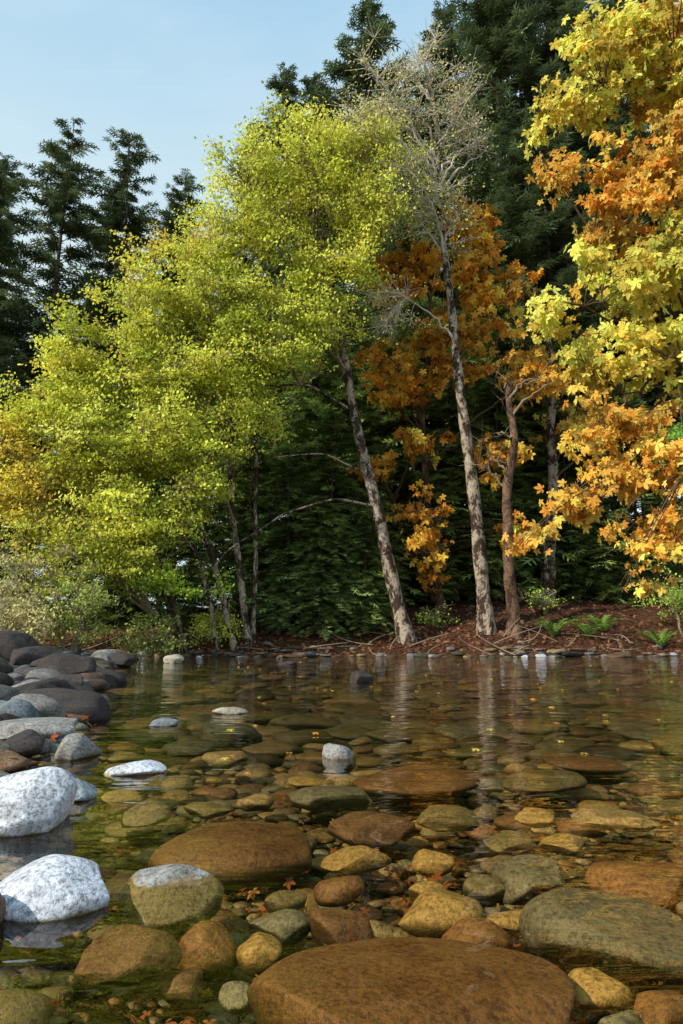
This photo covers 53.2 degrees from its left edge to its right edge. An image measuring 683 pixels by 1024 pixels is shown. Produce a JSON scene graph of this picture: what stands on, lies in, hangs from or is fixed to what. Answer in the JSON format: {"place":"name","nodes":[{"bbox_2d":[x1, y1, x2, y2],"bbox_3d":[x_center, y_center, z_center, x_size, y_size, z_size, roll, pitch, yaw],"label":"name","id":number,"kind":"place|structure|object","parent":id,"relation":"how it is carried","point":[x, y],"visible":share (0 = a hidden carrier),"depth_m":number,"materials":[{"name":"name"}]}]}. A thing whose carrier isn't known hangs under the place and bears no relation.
{"place":"outdoors","nodes":[
{"label":"outdoors","id":0,"kind":"place"},
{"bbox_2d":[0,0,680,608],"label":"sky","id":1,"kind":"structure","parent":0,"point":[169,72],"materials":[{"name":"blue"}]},
{"bbox_2d":[0,522,682,1023],"bbox_3d":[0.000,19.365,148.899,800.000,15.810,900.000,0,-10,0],"label":"ground","id":2,"kind":"structure","parent":0,"point":[100,1008],"depth_m":3.32,"materials":[{"name":"soil"}]},
{"bbox_2d":[0,630,39,660],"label":"river boulder","id":3,"kind":"object","parent":2,"relation":"on","point":[10,641],"visible":0.48,"depth_m":10.55,"materials":[{"name":"stone"}]},
{"bbox_2d":[4,729,44,757],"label":"river boulder","id":4,"kind":"object","parent":2,"relation":"on","point":[27,743],"visible":0.69,"depth_m":3.38,"materials":[{"name":"stone"}]},
{"bbox_2d":[0,162,52,518],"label":"fir tree","id":5,"kind":"object","parent":2,"relation":"on","point":[6,256],"visible":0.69,"depth_m":32.91,"materials":[{"name":"green plant"}]},
{"bbox_2d":[0,152,54,462],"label":"fir tree","id":6,"kind":"object","parent":2,"relation":"on","point":[5,333],"visible":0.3,"depth_m":35.96,"materials":[{"name":"green plant"}]},
{"bbox_2d":[0,593,70,643],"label":"willow shrub","id":7,"kind":"object","parent":2,"relation":"on","point":[41,623],"visible":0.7,"depth_m":13.82,"materials":[{"name":"green plant"}]},
{"bbox_2d":[10,646,62,665],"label":"river boulder","id":8,"kind":"object","parent":2,"relation":"on","point":[25,656],"visible":0.45,"depth_m":9.42,"materials":[{"name":"stone"}]},
{"bbox_2d":[0,539,74,630],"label":"willow shrub","id":9,"kind":"object","parent":2,"relation":"on","point":[14,564],"visible":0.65,"depth_m":15.18,"materials":[{"name":"green plant"}]},
{"bbox_2d":[0,766,77,850],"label":"river boulder","id":10,"kind":"object","parent":2,"relation":"on","point":[36,805],"visible":1,"depth_m":2.10,"materials":[{"name":"stone"}]},
{"bbox_2d":[0,717,77,739],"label":"river boulder","id":11,"kind":"object","parent":2,"relation":"on","point":[47,727],"visible":0.77,"depth_m":3.77,"materials":[{"name":"stone"}]},
{"bbox_2d":[6,928,76,959],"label":"submerged stone","id":12,"kind":"object","parent":2,"relation":"on","point":[40,944],"visible":0.78,"depth_m":1.48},
{"bbox_2d":[0,532,90,629],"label":"leafy shrub","id":13,"kind":"object","parent":2,"relation":"on","point":[27,583],"visible":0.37,"depth_m":17.63,"materials":[{"name":"green plant"}]},
{"bbox_2d":[0,428,126,629],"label":"cedar tree","id":14,"kind":"object","parent":2,"relation":"on","point":[52,566],"visible":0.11,"depth_m":21.64,"materials":[{"name":"plant"}]},
{"bbox_2d":[0,117,129,615],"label":"fir tree","id":15,"kind":"object","parent":2,"relation":"on","point":[62,196],"visible":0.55,"depth_m":34.55,"materials":[{"name":"green plant"}]},
{"bbox_2d":[36,653,96,673],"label":"river boulder","id":16,"kind":"object","parent":2,"relation":"on","point":[64,663],"visible":0.51,"depth_m":7.63,"materials":[{"name":"stone"}]},
{"bbox_2d":[25,552,125,651],"bbox_3d":[-5.612,2.048,14.723,1.922,2.277,2.726,9,-14,-43],"label":"leafy shrub","id":17,"kind":"object","parent":2,"relation":"on","point":[90,594],"visible":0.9,"depth_m":14.61,"materials":[{"name":"green plant"}]},
{"bbox_2d":[58,183,149,606],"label":"fir tree","id":18,"kind":"object","parent":2,"relation":"on","point":[93,265],"visible":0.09,"depth_m":38.77,"materials":[{"name":"green plant"}]},
{"bbox_2d":[14,125,196,619],"bbox_3d":[-11.578,-7.352,35.636,8.296,27.553,9.375,-6,-10,31],"label":"fir tree","id":19,"kind":"object","parent":2,"relation":"on","point":[136,225],"visible":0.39,"depth_m":36.43,"materials":[{"name":"green plant"}]},
{"bbox_2d":[0,398,243,654],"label":"alder tree","id":20,"kind":"object","parent":2,"relation":"on","point":[23,497],"visible":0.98,"depth_m":16.38,"materials":[{"name":"green plant"}]},
{"bbox_2d":[43,408,209,630],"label":"cedar tree","id":21,"kind":"object","parent":2,"relation":"on","point":[118,615],"visible":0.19,"depth_m":21.40,"materials":[{"name":"plant"}]},
{"bbox_2d":[74,924,181,988],"bbox_3d":[-0.430,0.914,1.401,0.198,0.104,0.168,0,-10,0],"label":"submerged stone","id":22,"kind":"object","parent":2,"relation":"on","point":[127,955],"visible":1,"depth_m":1.36,"materials":[{"name":"stone"}]},
{"bbox_2d":[0,293,264,651],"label":"alder tree","id":23,"kind":"object","parent":2,"relation":"on","point":[70,413],"visible":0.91,"depth_m":16.97,"materials":[{"name":"green plant"}]},
{"bbox_2d":[103,760,166,780],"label":"river boulder","id":24,"kind":"object","parent":2,"relation":"on","point":[142,769],"visible":1,"depth_m":2.93,"materials":[{"name":"stone"}]},
{"bbox_2d":[121,799,170,827],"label":"submerged stone","id":25,"kind":"object","parent":2,"relation":"on","point":[148,812],"visible":1,"depth_m":2.54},
{"bbox_2d":[106,607,199,657],"bbox_3d":[-4.485,3.026,16.300,2.246,1.484,1.717,1,-10,-7],"label":"leafy shrub","id":26,"kind":"object","parent":2,"relation":"on","point":[138,644],"visible":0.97,"depth_m":16.17,"materials":[{"name":"green plant"}]},
{"bbox_2d":[117,864,223,939],"bbox_3d":[-0.414,0.959,1.683,0.248,0.160,0.205,9,-13,-41],"label":"submerged stone","id":27,"kind":"object","parent":2,"relation":"on","point":[176,901],"visible":0.82,"depth_m":1.64,"materials":[{"name":"stone"}]},
{"bbox_2d":[120,168,221,613],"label":"fir tree","id":28,"kind":"object","parent":2,"relation":"on","point":[181,196],"visible":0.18,"depth_m":39.61,"materials":[{"name":"green plant"}]},
{"bbox_2d":[154,969,202,1008],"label":"submerged stone","id":29,"kind":"object","parent":2,"relation":"on","point":[182,988],"visible":0.96,"depth_m":1.37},
{"bbox_2d":[122,403,252,625],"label":"cedar tree","id":30,"kind":"object","parent":2,"relation":"on","point":[194,605],"visible":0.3,"depth_m":21.21,"materials":[{"name":"plant"}]},
{"bbox_2d":[78,170,333,645],"bbox_3d":[-3.466,-2.793,17.858,6.534,12.519,4.880,0,-10,0],"label":"alder tree","id":31,"kind":"object","parent":2,"relation":"on","point":[248,414],"visible":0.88,"depth_m":17.84,"materials":[{"name":"green plant"}]},
{"bbox_2d":[177,919,236,981],"bbox_3d":[-0.319,1.024,1.593,0.125,0.119,0.167,9,-14,-42],"label":"submerged stone","id":32,"kind":"object","parent":2,"relation":"on","point":[208,948],"visible":0.76,"depth_m":1.55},
{"bbox_2d":[184,802,231,818],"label":"submerged stone","id":33,"kind":"object","parent":2,"relation":"on","point":[205,810],"visible":1,"depth_m":2.67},
{"bbox_2d":[187,597,251,646],"bbox_3d":[-3.283,3.033,18.211,1.844,1.502,1.978,0,-10,0],"label":"leafy shrub","id":34,"kind":"object","parent":2,"relation":"on","point":[203,626],"visible":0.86,"depth_m":17.85,"materials":[{"name":"green plant"}]},
{"bbox_2d":[147,821,311,888],"bbox_3d":[-0.363,1.129,2.252,0.535,0.170,0.409,0,-10,0],"label":"submerged stone","id":35,"kind":"object","parent":2,"relation":"on","point":[239,854],"visible":0.9,"depth_m":2.13,"materials":[{"name":"stone"}]},
{"bbox_2d":[218,981,250,1013],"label":"submerged stone","id":36,"kind":"object","parent":2,"relation":"on","point":[232,994],"visible":0.77,"depth_m":1.37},
{"bbox_2d":[173,414,315,626],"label":"cedar tree","id":37,"kind":"object","parent":2,"relation":"on","point":[242,530],"visible":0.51,"depth_m":20.65,"materials":[{"name":"plant"}]},
{"bbox_2d":[164,333,327,612],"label":"cedar tree","id":38,"kind":"object","parent":2,"relation":"on","point":[281,397],"visible":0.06,"depth_m":25.04,"materials":[{"name":"plant"}]},
{"bbox_2d":[236,932,281,977],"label":"submerged stone","id":39,"kind":"object","parent":2,"relation":"on","point":[258,953],"visible":0.87,"depth_m":1.53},
{"bbox_2d":[187,61,356,471],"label":"fir tree","id":40,"kind":"object","parent":2,"relation":"on","point":[288,77],"visible":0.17,"depth_m":35.62,"materials":[{"name":"green plant"}]},
{"bbox_2d":[249,909,309,947],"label":"submerged stone","id":41,"kind":"object","parent":2,"relation":"on","point":[288,928],"visible":0.8,"depth_m":1.69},
{"bbox_2d":[257,560,301,634],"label":"cedar tree","id":42,"kind":"object","parent":2,"relation":"on","point":[279,629],"visible":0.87,"depth_m":18.72,"materials":[{"name":"plant"}]},
{"bbox_2d":[233,448,336,625],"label":"cedar tree","id":43,"kind":"object","parent":2,"relation":"on","point":[284,503],"visible":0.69,"depth_m":19.66,"materials":[{"name":"plant"}]},
{"bbox_2d":[263,890,306,912],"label":"submerged stone","id":44,"kind":"object","parent":2,"relation":"on","point":[281,900],"visible":0.8,"depth_m":1.84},
{"bbox_2d":[215,71,372,475],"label":"fir tree","id":45,"kind":"object","parent":2,"relation":"on","point":[311,84],"visible":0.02,"depth_m":38.98,"materials":[{"name":"green plant"}]},
{"bbox_2d":[187,75,424,644],"bbox_3d":[-0.833,-4.523,18.705,6.716,16.165,4.548,0,-10,0],"label":"alder tree","id":46,"kind":"object","parent":2,"relation":"on","point":[337,168],"visible":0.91,"depth_m":18.81,"materials":[{"name":"green plant"}]},
{"bbox_2d":[260,216,367,482],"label":"fir tree","id":47,"kind":"object","parent":2,"relation":"on","point":[325,233],"visible":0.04,"depth_m":32.37,"materials":[{"name":"green plant"}]},
{"bbox_2d":[269,495,361,642],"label":"cedar tree","id":48,"kind":"object","parent":2,"relation":"on","point":[320,530],"visible":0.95,"depth_m":18.67,"materials":[{"name":"plant"}]},
{"bbox_2d":[214,331,417,607],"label":"cedar tree","id":49,"kind":"object","parent":2,"relation":"on","point":[316,405],"visible":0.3,"depth_m":23.53,"materials":[{"name":"plant"}]},
{"bbox_2d":[289,785,369,811],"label":"submerged stone","id":50,"kind":"object","parent":2,"relation":"on","point":[329,798],"visible":0.99,"depth_m":2.82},
{"bbox_2d":[267,410,401,622],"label":"cedar tree","id":51,"kind":"object","parent":2,"relation":"on","point":[335,439],"visible":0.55,"depth_m":20.04,"materials":[{"name":"plant"}]},
{"bbox_2d":[39,618,637,655],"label":"driftwood sticks","id":52,"kind":"object","parent":2,"relation":"on","point":[529,640],"visible":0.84,"depth_m":17.66,"materials":[{"name":"brown wood"}]},
{"bbox_2d":[314,875,363,906],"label":"submerged stone","id":53,"kind":"object","parent":2,"relation":"on","point":[340,891],"visible":1,"depth_m":1.90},
{"bbox_2d":[264,286,414,594],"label":"cedar tree","id":54,"kind":"object","parent":2,"relation":"on","point":[347,421],"visible":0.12,"depth_m":26.18,"materials":[{"name":"plant"}]},
{"bbox_2d":[0,722,682,1023],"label":"riverbed pebbles","id":55,"kind":"object","parent":2,"relation":"on","point":[657,789],"visible":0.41,"depth_m":2.81,"materials":[{"name":"stone"}]},
{"bbox_2d":[0,641,682,777],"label":"shoreline rocks","id":56,"kind":"object","parent":2,"relation":"on","point":[87,700],"visible":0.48,"depth_m":4.85,"materials":[{"name":"stone"}]},
{"bbox_2d":[308,908,374,945],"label":"submerged stone","id":57,"kind":"object","parent":2,"relation":"on","point":[328,926],"visible":0.72,"depth_m":1.67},
{"bbox_2d":[1,592,682,1023],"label":"fallen leaves","id":58,"kind":"object","parent":2,"relation":"on","point":[289,882],"visible":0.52,"depth_m":17.83,"materials":[{"name":"brown plant"}]},
{"bbox_2d":[7,646,682,769],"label":"riverbed cobbles","id":59,"kind":"object","parent":2,"relation":"on","point":[265,752],"visible":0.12,"depth_m":5.54,"materials":[{"name":"stone"}]},
{"bbox_2d":[257,0,454,577],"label":"fir tree","id":60,"kind":"object","parent":2,"relation":"on","point":[335,72],"visible":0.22,"depth_m":38.10,"materials":[{"name":"green plant"}]},
{"bbox_2d":[321,845,391,875],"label":"submerged stone","id":61,"kind":"object","parent":2,"relation":"on","point":[353,860],"visible":1,"depth_m":2.13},
{"bbox_2d":[333,518,394,634],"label":"cedar tree","id":62,"kind":"object","parent":2,"relation":"on","point":[367,622],"visible":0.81,"depth_m":19.00,"materials":[{"name":"plant"}]},
{"bbox_2d":[326,811,414,846],"bbox_3d":[0.112,1.166,2.524,0.297,0.085,0.239,6,-11,-29],"label":"submerged stone","id":63,"kind":"object","parent":2,"relation":"on","point":[369,829],"visible":0.98,"depth_m":2.46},
{"bbox_2d":[320,452,429,620],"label":"cedar tree","id":64,"kind":"object","parent":2,"relation":"on","point":[365,500],"visible":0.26,"depth_m":19.99,"materials":[{"name":"plant"}]},
{"bbox_2d":[286,124,484,564],"bbox_3d":[2.154,-7.172,30.666,10.990,22.629,11.132,-6,-11,34],"label":"fir tree","id":65,"kind":"object","parent":2,"relation":"on","point":[407,249],"visible":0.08,"depth_m":30.38,"materials":[{"name":"green plant"}]},
{"bbox_2d":[333,364,471,603],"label":"cedar tree","id":66,"kind":"object","parent":2,"relation":"on","point":[379,433],"visible":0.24,"depth_m":23.23,"materials":[{"name":"plant"}]},
{"bbox_2d":[246,937,575,1023],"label":"submerged stone","id":67,"kind":"object","parent":2,"relation":"on","point":[408,980],"visible":1,"depth_m":1.29,"materials":[{"name":"stone"}]},
{"bbox_2d":[352,764,479,799],"bbox_3d":[0.365,1.284,3.252,0.583,0.120,0.476,6,-11,-29],"label":"submerged stone","id":68,"kind":"object","parent":2,"relation":"on","point":[417,781],"visible":0.97,"depth_m":3.13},
{"bbox_2d":[332,14,506,634],"bbox_3d":[2.317,-6.050,19.692,5.753,18.924,3.791,0,-10,0],"label":"bare alder tree","id":69,"kind":"object","parent":2,"relation":"on","point":[485,616],"visible":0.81,"depth_m":20.17,"materials":[{"name":"grey plant"}]},
{"bbox_2d":[411,849,454,876],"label":"submerged stone","id":70,"kind":"object","parent":2,"relation":"on","point":[426,862],"visible":0.91,"depth_m":2.20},
{"bbox_2d":[322,291,544,604],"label":"cedar tree","id":71,"kind":"object","parent":2,"relation":"on","point":[430,420],"visible":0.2,"depth_m":23.92,"materials":[{"name":"plant"}]},
{"bbox_2d":[398,886,483,938],"bbox_3d":[0.253,1.041,1.775,0.217,0.116,0.200,0,-10,0],"label":"submerged stone","id":72,"kind":"object","parent":2,"relation":"on","point":[435,912],"visible":0.77,"depth_m":1.71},
{"bbox_2d":[401,0,496,537],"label":"fir tree","id":73,"kind":"object","parent":2,"relation":"on","point":[444,15],"visible":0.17,"depth_m":39.90,"materials":[{"name":"green plant"}]},
{"bbox_2d":[417,804,482,831],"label":"submerged stone","id":74,"kind":"object","parent":2,"relation":"on","point":[444,818],"visible":1,"depth_m":2.53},
{"bbox_2d":[340,189,570,609],"bbox_3d":[3.587,-3.743,20.944,7.238,13.497,3.061,0,-10,0],"label":"bigleaf maple tree","id":75,"kind":"object","parent":2,"relation":"on","point":[404,385],"visible":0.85,"depth_m":20.89,"materials":[{"name":"orange plant"}]},
{"bbox_2d":[391,377,531,601],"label":"cedar tree","id":76,"kind":"object","parent":2,"relation":"on","point":[453,426],"visible":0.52,"depth_m":22.47,"materials":[{"name":"plant"}]},
{"bbox_2d":[441,917,513,949],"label":"submerged stone","id":77,"kind":"object","parent":2,"relation":"on","point":[479,930],"visible":0.51,"depth_m":1.63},
{"bbox_2d":[463,874,504,906],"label":"submerged stone","id":78,"kind":"object","parent":2,"relation":"on","point":[484,890],"visible":0.9,"depth_m":1.96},
{"bbox_2d":[428,366,590,599],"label":"cedar tree","id":79,"kind":"object","parent":2,"relation":"on","point":[493,419],"visible":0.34,"depth_m":23.23,"materials":[{"name":"plant"}]},
{"bbox_2d":[460,352,559,638],"bbox_3d":[4.838,-0.600,18.862,3.144,8.127,2.243,0,-10,0],"label":"alder snag","id":80,"kind":"object","parent":2,"relation":"on","point":[511,588],"visible":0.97,"depth_m":18.75,"materials":[{"name":"brown wood"}]},
{"bbox_2d":[483,830,536,854],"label":"submerged stone","id":81,"kind":"object","parent":2,"relation":"on","point":[510,842],"visible":1,"depth_m":2.33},
{"bbox_2d":[405,0,616,565],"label":"fir tree","id":82,"kind":"object","parent":2,"relation":"on","point":[472,35],"visible":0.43,"depth_m":32.93,"materials":[{"name":"green plant"}]},
{"bbox_2d":[425,283,601,591],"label":"cedar tree","id":83,"kind":"object","parent":2,"relation":"on","point":[483,361],"visible":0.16,"depth_m":25.25,"materials":[{"name":"plant"}]},
{"bbox_2d":[491,854,566,905],"bbox_3d":[0.554,1.082,1.997,0.213,0.118,0.189,0,-10,0],"label":"submerged stone","id":84,"kind":"object","parent":2,"relation":"on","point":[526,878],"visible":0.73,"depth_m":1.96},
{"bbox_2d":[514,807,555,827],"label":"submerged stone","id":85,"kind":"object","parent":2,"relation":"on","point":[531,817],"visible":1,"depth_m":2.64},
{"bbox_2d":[422,153,652,586],"bbox_3d":[7.428,-6.051,27.631,9.567,19.448,9.446,-10,-14,43],"label":"fir tree","id":86,"kind":"object","parent":2,"relation":"on","point":[507,198],"visible":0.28,"depth_m":27.93,"materials":[{"name":"green plant"}]},
{"bbox_2d":[418,0,665,556],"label":"fir tree","id":87,"kind":"object","parent":2,"relation":"on","point":[531,62],"visible":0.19,"depth_m":33.35,"materials":[{"name":"green plant"}]},
{"bbox_2d":[502,770,586,794],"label":"submerged stone","id":88,"kind":"object","parent":2,"relation":"on","point":[527,782],"visible":1,"depth_m":3.15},
{"bbox_2d":[539,833,584,855],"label":"submerged stone","id":89,"kind":"object","parent":2,"relation":"on","point":[566,844],"visible":1,"depth_m":2.33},
{"bbox_2d":[475,274,661,603],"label":"maple tree","id":90,"kind":"object","parent":2,"relation":"on","point":[548,575],"visible":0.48,"depth_m":22.38,"materials":[{"name":"orange plant"}]},
{"bbox_2d":[467,107,671,588],"bbox_3d":[7.837,-6.655,27.609,9.363,20.822,9.151,5,-11,-36],"label":"fir tree","id":91,"kind":"object","parent":2,"relation":"on","point":[561,237],"visible":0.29,"depth_m":27.48,"materials":[{"name":"green plant"}]},
{"bbox_2d":[484,292,682,599],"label":"cedar tree","id":92,"kind":"object","parent":2,"relation":"on","point":[556,346],"visible":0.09,"depth_m":25.36,"materials":[{"name":"plant"}]},
{"bbox_2d":[541,752,630,774],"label":"submerged stone","id":93,"kind":"object","parent":2,"relation":"on","point":[593,766],"visible":0.84,"depth_m":3.58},
{"bbox_2d":[514,380,659,601],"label":"cedar tree","id":94,"kind":"object","parent":2,"relation":"on","point":[573,578],"visible":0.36,"depth_m":23.29,"materials":[{"name":"plant"}]},
{"bbox_2d":[505,0,676,568],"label":"fir tree","id":95,"kind":"object","parent":2,"relation":"on","point":[572,11],"visible":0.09,"depth_m":34.46,"materials":[{"name":"green plant"}]},
{"bbox_2d":[501,0,682,600],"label":"bigleaf maple tree","id":96,"kind":"object","parent":2,"relation":"on","point":[648,42],"visible":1,"depth_m":9.61,"materials":[{"name":"yellow plant"}]},
{"bbox_2d":[568,967,631,1012],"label":"submerged stone","id":97,"kind":"object","parent":2,"relation":"on","point":[597,990],"visible":0.83,"depth_m":1.38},
{"bbox_2d":[519,887,682,987],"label":"submerged stone","id":98,"kind":"object","parent":2,"relation":"on","point":[631,941],"visible":0.89,"depth_m":1.50,"materials":[{"name":"stone"}]},
{"bbox_2d":[571,805,657,831],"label":"submerged stone","id":99,"kind":"object","parent":2,"relation":"on","point":[618,819],"visible":1,"depth_m":2.57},
{"bbox_2d":[556,381,682,608],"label":"cedar tree","id":100,"kind":"object","parent":2,"relation":"on","point":[653,501],"visible":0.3,"depth_m":22.44,"materials":[{"name":"plant"}]},
{"bbox_2d":[561,116,682,577],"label":"fir tree","id":101,"kind":"object","parent":2,"relation":"on","point":[614,152],"visible":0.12,"depth_m":28.94,"materials":[{"name":"green plant"}]},
{"bbox_2d":[566,0,682,572],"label":"fir tree","id":102,"kind":"object","parent":2,"relation":"on","point":[611,3],"depth_m":34.34,"materials":[{"name":"green plant"}]},
{"bbox_2d":[585,861,682,909],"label":"submerged stone","id":103,"kind":"object","parent":2,"relation":"on","point":[658,883],"visible":0.77,"depth_m":1.95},
{"bbox_2d":[633,990,682,1023],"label":"submerged stone","id":104,"kind":"object","parent":2,"relation":"on","point":[658,1006],"visible":0.94,"depth_m":1.32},
{"bbox_2d":[634,562,682,633],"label":"leafy shrub","id":105,"kind":"object","parent":2,"relation":"on","point":[676,597],"visible":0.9,"depth_m":18.91,"materials":[{"name":"green plant"}]},
{"bbox_2d":[9,656,682,805],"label":"river water","id":106,"kind":"structure","parent":0,"point":[615,679],"depth_m":6.92,"materials":[{"name":"liquid"}]},
{"bbox_2d":[0,854,109,931],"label":"river boulder","id":107,"kind":"object","parent":106,"relation":"in","point":[52,892],"visible":0.99,"depth_m":1.48,"materials":[{"name":"stone"}]},
{"bbox_2d":[54,733,101,765],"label":"river boulder","id":108,"kind":"object","parent":106,"relation":"in","point":[73,749],"visible":1,"depth_m":3.28,"materials":[{"name":"stone"}]},
{"bbox_2d":[322,743,355,773],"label":"river boulder","id":109,"kind":"object","parent":106,"relation":"in","point":[340,759],"visible":1,"depth_m":3.29,"materials":[{"name":"stone"}]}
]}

